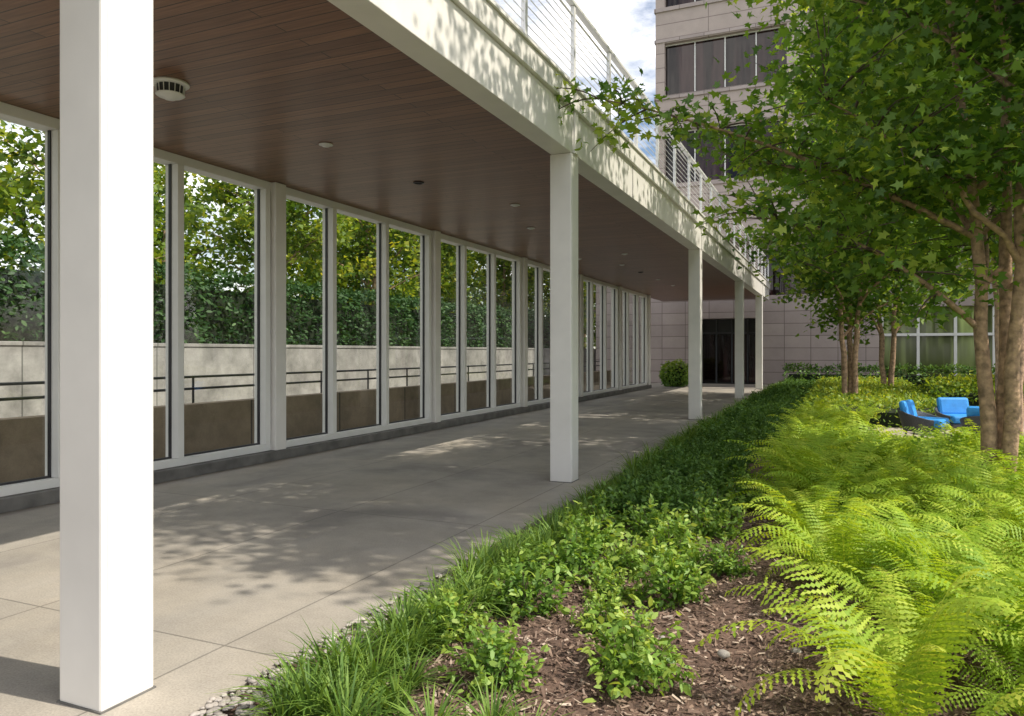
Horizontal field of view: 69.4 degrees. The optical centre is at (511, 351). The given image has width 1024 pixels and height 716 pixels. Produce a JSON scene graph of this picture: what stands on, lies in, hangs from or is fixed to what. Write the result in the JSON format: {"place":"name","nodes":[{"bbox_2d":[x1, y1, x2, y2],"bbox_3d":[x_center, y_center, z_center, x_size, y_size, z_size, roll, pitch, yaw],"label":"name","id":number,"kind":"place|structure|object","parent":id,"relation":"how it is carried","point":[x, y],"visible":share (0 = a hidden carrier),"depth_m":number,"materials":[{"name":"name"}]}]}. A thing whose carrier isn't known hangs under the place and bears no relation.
{"place":"outdoors","nodes":[
{"label":"outdoors","id":0,"kind":"place"},
{"bbox_2d":[0,0,655,348],"label":"sky","id":1,"kind":"structure","parent":0,"point":[628,27],"materials":[{"name":"white"}]},
{"bbox_2d":[0,383,767,715],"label":"walkway pavement","id":2,"kind":"structure","parent":0,"point":[254,565],"depth_m":6.45,"materials":[{"name":"concrete"}]},
{"bbox_2d":[60,0,152,711],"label":"shaft","id":3,"kind":"object","parent":2,"relation":"on","point":[83,353],"visible":0.98,"depth_m":3.35,"materials":[{"name":"white paint"}]},
{"bbox_2d":[56,685,155,714],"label":"base sealant","id":4,"kind":"object","parent":3,"relation":"attached to","point":[104,711],"visible":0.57,"depth_m":3.34,"materials":[{"name":"rubber"}]},
{"bbox_2d":[107,0,108,699],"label":"reveal","id":5,"kind":"object","parent":3,"relation":"attached to","point":[107,349],"visible":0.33,"depth_m":3.30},
{"bbox_2d":[0,385,651,513],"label":"stone curb","id":6,"kind":"structure","parent":2,"relation":"on","point":[15,502],"depth_m":11.04,"materials":[{"name":"grey stone"}]},
{"bbox_2d":[0,383,646,496],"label":"sill rail","id":7,"kind":"object","parent":6,"relation":"on","point":[26,487],"visible":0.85,"depth_m":10.90,"materials":[{"name":"white metal"}]},
{"bbox_2d":[45,129,647,477],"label":"mullions","id":8,"kind":"object","parent":7,"relation":"on","point":[177,311],"visible":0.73,"depth_m":12.34,"materials":[{"name":"white metal"}]},
{"bbox_2d":[0,130,644,485],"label":"window gaskets","id":9,"kind":"object","parent":8,"relation":"attached to","point":[170,315],"depth_m":10.90,"materials":[{"name":"rubber"}]},
{"bbox_2d":[270,182,650,450],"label":"piers","id":10,"kind":"structure","parent":6,"relation":"on","point":[277,316],"depth_m":11.12,"materials":[{"name":"white paint"}]},
{"bbox_2d":[0,102,646,297],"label":"head rail","id":11,"kind":"object","parent":10,"relation":"attached to","point":[25,117],"visible":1,"depth_m":10.88,"materials":[{"name":"white metal"}]},
{"bbox_2d":[550,153,577,481],"bbox_3d":[0.651,-0.419,9.220,0.280,4.038,0.280,0,0,24],"label":"column","id":12,"kind":"object","parent":2,"relation":"on","point":[563,317],"visible":1,"depth_m":9.10,"materials":[{"name":"white paint"}]},
{"bbox_2d":[0,0,770,301],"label":"elevated walkway","id":13,"kind":"structure","parent":12,"relation":"on","point":[453,105],"depth_m":8.20,"materials":[{"name":"brown wood"}]},
{"bbox_2d":[153,76,189,100],"bbox_3d":[-3.199,-2.441,6.927,0.340,0.156,0.340,0,0,24],"label":"smoke detector","id":14,"kind":"object","parent":13,"relation":"attached to","point":[170,88],"visible":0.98,"depth_m":6.84,"materials":[{"name":"plastic"}]},
{"bbox_2d":[319,142,332,147],"bbox_3d":[-2.256,-2.499,8.970,0.170,0.039,0.170,0,0,24],"label":"recessed downlight","id":15,"kind":"object","parent":13,"relation":"attached to","point":[325,144],"visible":1,"depth_m":8.93,"materials":[{"name":"metal"}]},
{"bbox_2d":[413,181,423,184],"bbox_3d":[-1.387,-2.510,10.992,0.170,0.019,0.170,0,0,24],"label":"recessed downlight","id":16,"kind":"object","parent":13,"relation":"attached to","point":[418,182],"visible":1,"depth_m":10.95,"materials":[{"name":"metal"}]},
{"bbox_2d":[574,111,577,154],"bbox_3d":[0.792,-2.703,9.158,0.023,0.515,0.120,0,0,24],"label":"stiffener","id":17,"kind":"object","parent":13,"relation":"attached to","point":[575,130],"visible":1,"depth_m":9.11,"materials":[{"name":"white paint"}]},
{"bbox_2d":[493,0,768,280],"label":"cable railing","id":18,"kind":"object","parent":13,"relation":"on","point":[575,10],"visible":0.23,"depth_m":10.53,"materials":[{"name":"metal"}]},
{"bbox_2d":[701,227,702,249],"bbox_3d":[4.520,-2.703,17.623,0.023,0.515,0.120,0,0,24],"label":"stiffener","id":19,"kind":"object","parent":13,"relation":"attached to","point":[701,239],"visible":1,"depth_m":17.57,"materials":[{"name":"white paint"}]},
{"bbox_2d":[743,266,744,280],"bbox_3d":[8.007,-2.703,25.539,0.023,0.515,0.120,0,0,24],"label":"stiffener","id":20,"kind":"object","parent":13,"relation":"attached to","point":[743,273],"visible":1,"depth_m":25.53,"materials":[{"name":"white paint"}]},
{"bbox_2d":[659,359,687,386],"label":"round shrub","id":21,"kind":"object","parent":2,"relation":"on","point":[673,374],"visible":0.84,"depth_m":34.06,"materials":[{"name":"green plant"}]},
{"bbox_2d":[688,249,701,418],"bbox_3d":[4.380,-0.419,17.685,0.280,4.038,0.280,0,0,24],"label":"shaft","id":22,"kind":"object","parent":2,"relation":"on","point":[693,333],"visible":0.93,"depth_m":17.56,"materials":[{"name":"white paint"}]},
{"bbox_2d":[700,251,700,416],"bbox_3d":[4.338,-0.425,17.586,0.283,3.950,0.006,0,0,24],"label":"reveal","id":23,"kind":"object","parent":22,"relation":"attached to","point":[700,333],"visible":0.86,"depth_m":17.53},
{"bbox_2d":[735,281,743,397],"bbox_3d":[7.866,-0.419,25.601,0.280,4.038,0.280,0,0,24],"label":"shaft","id":24,"kind":"object","parent":2,"relation":"on","point":[739,339],"visible":0.94,"depth_m":25.48,"materials":[{"name":"white paint"}]},
{"bbox_2d":[755,295,762,388],"bbox_3d":[10.688,-0.419,32.007,0.280,4.038,0.280,0,0,24],"label":"shaft","id":25,"kind":"object","parent":2,"relation":"on","point":[758,342],"visible":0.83,"depth_m":31.89,"materials":[{"name":"white paint"}]},
{"bbox_2d":[205,391,1023,715],"bbox_3d":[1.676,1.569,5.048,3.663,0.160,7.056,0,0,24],"label":"mulch","id":26,"kind":"object","parent":0,"point":[788,709],"visible":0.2,"depth_m":3.74,"materials":[{"name":"brown wood"}]},
{"bbox_2d":[189,555,496,715],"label":"river rocks","id":27,"kind":"object","parent":26,"relation":"on","point":[211,705],"visible":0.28,"depth_m":3.56,"materials":[{"name":"grey stone"}]},
{"bbox_2d":[408,584,491,652],"bbox_3d":[-0.367,1.444,4.076,0.485,0.364,0.523,0,0,-15],"label":"leafy shrub","id":28,"kind":"object","parent":26,"relation":"on","point":[450,608],"visible":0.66,"depth_m":4.02,"materials":[{"name":"green plant"}]},
{"bbox_2d":[437,614,549,702],"bbox_3d":[-0.076,1.427,3.510,0.573,0.404,0.573,0,0,24],"label":"leafy shrub","id":29,"kind":"object","parent":26,"relation":"on","point":[492,658],"visible":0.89,"depth_m":3.45,"materials":[{"name":"green plant"}]},
{"bbox_2d":[470,551,575,620],"bbox_3d":[0.067,1.429,4.483,0.647,0.400,0.557,0,0,24],"label":"leafy shrub","id":30,"kind":"object","parent":26,"relation":"on","point":[517,590],"visible":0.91,"depth_m":4.44,"materials":[{"name":"green plant"}]},
{"bbox_2d":[204,379,851,715],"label":"liriope border","id":31,"kind":"object","parent":26,"relation":"on","point":[338,677],"visible":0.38,"depth_m":3.59,"materials":[{"name":"green plant"}]},
{"bbox_2d":[500,539,560,581],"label":"leafy shrub","id":32,"kind":"object","parent":26,"relation":"on","point":[530,557],"visible":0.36,"depth_m":5.09,"materials":[{"name":"green plant"}]},
{"bbox_2d":[535,515,628,585],"bbox_3d":[0.472,1.393,5.147,0.678,0.485,0.719,0,0,24],"label":"leafy shrub","id":33,"kind":"object","parent":26,"relation":"on","point":[580,562],"visible":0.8,"depth_m":5.09,"materials":[{"name":"green plant"}]},
{"bbox_2d":[556,501,626,555],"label":"leafy shrub","id":34,"kind":"object","parent":26,"relation":"on","point":[604,536],"visible":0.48,"depth_m":5.80,"materials":[{"name":"green plant"}]},
{"bbox_2d":[579,489,629,534],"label":"leafy shrub","id":35,"kind":"object","parent":26,"relation":"on","point":[599,511],"visible":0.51,"depth_m":6.53,"materials":[{"name":"green plant"}]},
{"bbox_2d":[563,587,648,639],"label":"leafy shrub","id":36,"kind":"object","parent":26,"relation":"on","point":[591,619],"visible":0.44,"depth_m":4.11,"materials":[{"name":"green plant"}]},
{"bbox_2d":[577,562,637,606],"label":"leafy shrub","id":37,"kind":"object","parent":26,"relation":"on","point":[603,584],"visible":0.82,"depth_m":4.71,"materials":[{"name":"green plant"}]},
{"bbox_2d":[599,533,654,574],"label":"leafy shrub","id":38,"kind":"object","parent":26,"relation":"on","point":[626,556],"visible":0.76,"depth_m":5.29,"materials":[{"name":"green plant"}]},
{"bbox_2d":[577,594,700,702],"bbox_3d":[0.596,1.410,3.539,0.570,0.435,0.700,0,0,3],"label":"leafy shrub","id":39,"kind":"object","parent":26,"relation":"on","point":[636,650],"visible":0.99,"depth_m":3.49,"materials":[{"name":"green plant"}]},
{"bbox_2d":[619,493,684,540],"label":"leafy shrub","id":40,"kind":"object","parent":26,"relation":"on","point":[643,525],"visible":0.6,"depth_m":6.19,"materials":[{"name":"green plant"}]},
{"bbox_2d":[617,537,716,611],"bbox_3d":[1.018,1.399,4.773,0.599,0.447,0.735,0,0,24],"label":"leafy shrub","id":41,"kind":"object","parent":26,"relation":"on","point":[688,582],"visible":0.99,"depth_m":4.64,"materials":[{"name":"green plant"}]},
{"bbox_2d":[624,508,716,568],"bbox_3d":[1.183,1.393,5.519,0.647,0.485,0.697,0,0,-30],"label":"leafy shrub","id":42,"kind":"object","parent":26,"relation":"on","point":[686,544],"visible":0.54,"depth_m":5.46,"materials":[{"name":"green plant"}]},
{"bbox_2d":[584,376,817,529],"bbox_3d":[7.207,1.354,19.995,1.889,0.732,29.830,0,0,24],"label":"dark shrub border","id":43,"kind":"object","parent":26,"relation":"on","point":[677,476],"visible":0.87,"depth_m":9.28,"materials":[{"name":"green plant"}]},
{"bbox_2d":[686,480,746,519],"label":"leafy shrub","id":44,"kind":"object","parent":26,"relation":"on","point":[725,504],"visible":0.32,"depth_m":6.86,"materials":[{"name":"green plant"}]},
{"bbox_2d":[682,497,753,542],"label":"leafy shrub","id":45,"kind":"object","parent":26,"relation":"on","point":[713,525],"visible":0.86,"depth_m":6.18,"materials":[{"name":"green plant"}]},
{"bbox_2d":[687,537,760,582],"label":"leafy shrub","id":46,"kind":"object","parent":26,"relation":"on","point":[727,564],"visible":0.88,"depth_m":5.18,"materials":[{"name":"green plant"}]},
{"bbox_2d":[658,635,801,658],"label":"bed stones","id":47,"kind":"object","parent":26,"relation":"on","point":[723,654],"visible":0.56,"depth_m":3.88,"materials":[{"name":"grey stone"}]},
{"bbox_2d":[717,471,767,510],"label":"leafy shrub","id":48,"kind":"object","parent":26,"relation":"on","point":[748,498],"visible":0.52,"depth_m":7.57,"materials":[{"name":"green plant"}]},
{"bbox_2d":[720,463,766,495],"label":"leafy shrub","id":49,"kind":"object","parent":26,"relation":"on","point":[741,470],"visible":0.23,"depth_m":8.25,"materials":[{"name":"green plant"}]},
{"bbox_2d":[554,0,1023,472],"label":"maple tree","id":50,"kind":"object","parent":26,"relation":"on","point":[999,51],"visible":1,"depth_m":7.72,"materials":[{"name":"green plant"}]},
{"bbox_2d":[732,46,979,398],"bbox_3d":[9.570,-3.505,20.017,6.883,10.410,8.971,0,0,24],"label":"maple tree","id":51,"kind":"object","parent":26,"relation":"on","point":[830,284],"visible":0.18,"depth_m":19.47,"materials":[{"name":"green plant"}]},
{"bbox_2d":[798,375,957,429],"bbox_3d":[11.100,1.309,23.190,3.548,0.934,16.830,0,0,24],"label":"lime groundcover mass","id":52,"kind":"object","parent":26,"relation":"on","point":[875,390],"visible":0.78,"depth_m":18.11,"materials":[{"name":"green plant"}]},
{"bbox_2d":[768,0,1023,435],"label":"maple tree","id":53,"kind":"object","parent":26,"relation":"on","point":[832,127],"visible":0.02,"depth_m":13.03,"materials":[{"name":"green plant"}]},
{"bbox_2d":[803,141,1012,389],"bbox_3d":[12.845,-3.699,24.707,7.524,10.798,7.516,0,0,0],"label":"maple tree","id":54,"kind":"object","parent":26,"relation":"on","point":[880,327],"visible":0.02,"depth_m":24.52,"materials":[{"name":"green plant"}]},
{"bbox_2d":[918,370,1023,405],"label":"plaza hedge","id":55,"kind":"object","parent":26,"relation":"on","point":[953,390],"visible":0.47,"depth_m":18.97,"materials":[{"name":"green plant"}]},
{"bbox_2d":[596,0,1013,384],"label":"office tower","id":56,"kind":"structure","parent":0,"point":[694,38],"depth_m":36.29,"materials":[{"name":"beige stone"}]},
{"bbox_2d":[702,334,754,381],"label":"entry doors","id":57,"kind":"structure","parent":56,"relation":"in","point":[708,341],"depth_m":38.34,"materials":[{"name":"black glass"}]},
{"bbox_2d":[763,250,879,294],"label":"base windows","id":58,"kind":"structure","parent":56,"relation":"in","point":[773,290],"depth_m":36.59,"materials":[{"name":"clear glass"}]},
{"bbox_2d":[868,427,1023,443],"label":"plaza pavement","id":59,"kind":"structure","parent":0,"point":[910,433],"depth_m":14.71,"materials":[{"name":"beige concrete"}]},
{"bbox_2d":[897,400,949,439],"bbox_3d":[7.445,1.245,13.464,0.788,0.717,0.847,0,0,44],"label":"lounge chair","id":60,"kind":"object","parent":59,"relation":"on","point":[910,415],"visible":0.74,"depth_m":13.32,"materials":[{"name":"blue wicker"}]},
{"bbox_2d":[934,397,968,427],"bbox_3d":[8.582,1.245,14.209,0.847,0.717,0.788,0,0,4],"label":"lounge chair","id":61,"kind":"object","parent":59,"relation":"on","point":[953,409],"visible":0.45,"depth_m":14.36,"materials":[{"name":"blue fabric"}]},
{"bbox_2d":[960,406,1020,436],"bbox_3d":[7.867,1.245,12.199,0.847,0.717,0.788,0,0,39],"label":"lounge chair","id":62,"kind":"object","parent":59,"relation":"on","point":[973,413],"visible":0.19,"depth_m":12.09,"materials":[{"name":"blue fabric"}]},
{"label":"terrain","id":63,"kind":"structure","parent":0,"visible":0},
{"bbox_2d":[0,120,44,233],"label":"shade tree","id":64,"kind":"object","parent":63,"relation":"on","point":[7,202],"visible":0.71,"depth_m":17.34,"materials":[{"name":"green plant"}]},
{"bbox_2d":[0,121,192,281],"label":"shade tree","id":65,"kind":"object","parent":63,"relation":"on","point":[22,155],"visible":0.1,"depth_m":21.20,"materials":[{"name":"green plant"}]},
{"bbox_2d":[32,165,252,289],"bbox_3d":[-17.938,-5.022,35.999,10.230,11.717,10.208,0,0,-43],"label":"shade tree","id":66,"kind":"object","parent":63,"relation":"on","point":[189,205],"visible":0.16,"depth_m":35.97,"materials":[{"name":"green plant"}]},
{"bbox_2d":[156,173,364,299],"bbox_3d":[-9.016,-4.330,27.997,7.398,8.845,7.140,0,0,6],"label":"shade tree","id":67,"kind":"object","parent":63,"relation":"on","point":[311,242],"visible":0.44,"depth_m":27.27,"materials":[{"name":"green plant"}]},
{"bbox_2d":[0,230,549,347],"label":"boxwood hedge","id":68,"kind":"object","parent":63,"relation":"on","point":[212,315],"visible":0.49,"depth_m":20.78,"materials":[{"name":"green plant"}]},
{"bbox_2d":[286,208,363,299],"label":"shade tree","id":69,"kind":"object","parent":63,"relation":"on","point":[316,263],"visible":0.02,"depth_m":47.87,"materials":[{"name":"green plant"}]},
{"bbox_2d":[288,215,455,309],"bbox_3d":[-6.601,-4.255,34.151,8.668,9.927,8.649,0,0,41],"label":"shade tree","id":70,"kind":"object","parent":63,"relation":"on","point":[364,266],"visible":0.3,"depth_m":33.61,"materials":[{"name":"green plant"}]},
{"bbox_2d":[345,228,486,313],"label":"shade tree","id":71,"kind":"object","parent":63,"relation":"on","point":[446,248],"visible":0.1,"depth_m":40.97,"materials":[{"name":"green plant"}]},
{"bbox_2d":[407,251,496,313],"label":"shade tree","id":72,"kind":"object","parent":63,"relation":"on","point":[468,288],"visible":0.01,"depth_m":65.06,"materials":[{"name":"green plant"}]},
{"bbox_2d":[441,247,549,317],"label":"shade tree","id":73,"kind":"object","parent":63,"relation":"on","point":[503,289],"visible":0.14,"depth_m":46.29,"materials":[{"name":"green plant"}]},
{"bbox_2d":[480,258,586,321],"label":"shade tree","id":74,"kind":"object","parent":63,"relation":"on","point":[546,287],"visible":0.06,"depth_m":54.03,"materials":[{"name":"green plant"}]},
{"bbox_2d":[543,276,595,348],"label":"shade tree","id":75,"kind":"object","parent":63,"relation":"on","point":[584,336],"visible":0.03,"depth_m":61.73,"materials":[{"name":"green plant"}]},
{"label":"ground","id":76,"kind":"structure","parent":0,"visible":0},
{"bbox_2d":[0,345,595,417],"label":"retaining wall","id":77,"kind":"structure","parent":76,"relation":"on","point":[22,363],"depth_m":19.01,"materials":[{"name":"concrete"}]},
{"bbox_2d":[0,341,595,349],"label":"retaining wall coping","id":78,"kind":"object","parent":77,"relation":"on","point":[22,343],"visible":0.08,"depth_m":18.97,"materials":[{"name":"grey concrete"}]},
{"bbox_2d":[0,370,622,482],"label":"brown parapet wall","id":79,"kind":"structure","parent":76,"relation":"on","point":[213,425],"depth_m":12.29,"materials":[{"name":"concrete"}]},
{"bbox_2d":[583,282,595,348],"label":"shade tree","id":80,"kind":"object","parent":76,"relation":"on","point":[585,309],"visible":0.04,"depth_m":53.29,"materials":[{"name":"green plant"}]},
{"bbox_2d":[694,394,1023,715],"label":"fern bed","id":81,"kind":"object","parent":76,"relation":"on","point":[883,491],"visible":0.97,"depth_m":4.57,"materials":[{"name":"green plant"}]},
{"bbox_2d":[782,361,994,389],"bbox_3d":[24.368,1.108,27.962,26.698,1.601,2.025,0,0,24],"label":"tower base hedge","id":82,"kind":"object","parent":76,"relation":"on","point":[807,375],"visible":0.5,"depth_m":31.43,"materials":[{"name":"green plant"}]},
{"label":"service pavement","id":83,"kind":"structure","parent":0,"visible":0},
{"bbox_2d":[0,361,599,402],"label":"ramp handrail","id":84,"kind":"object","parent":83,"relation":"on","point":[192,388],"visible":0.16,"depth_m":13.81,"materials":[{"name":"metal"}]}
]}

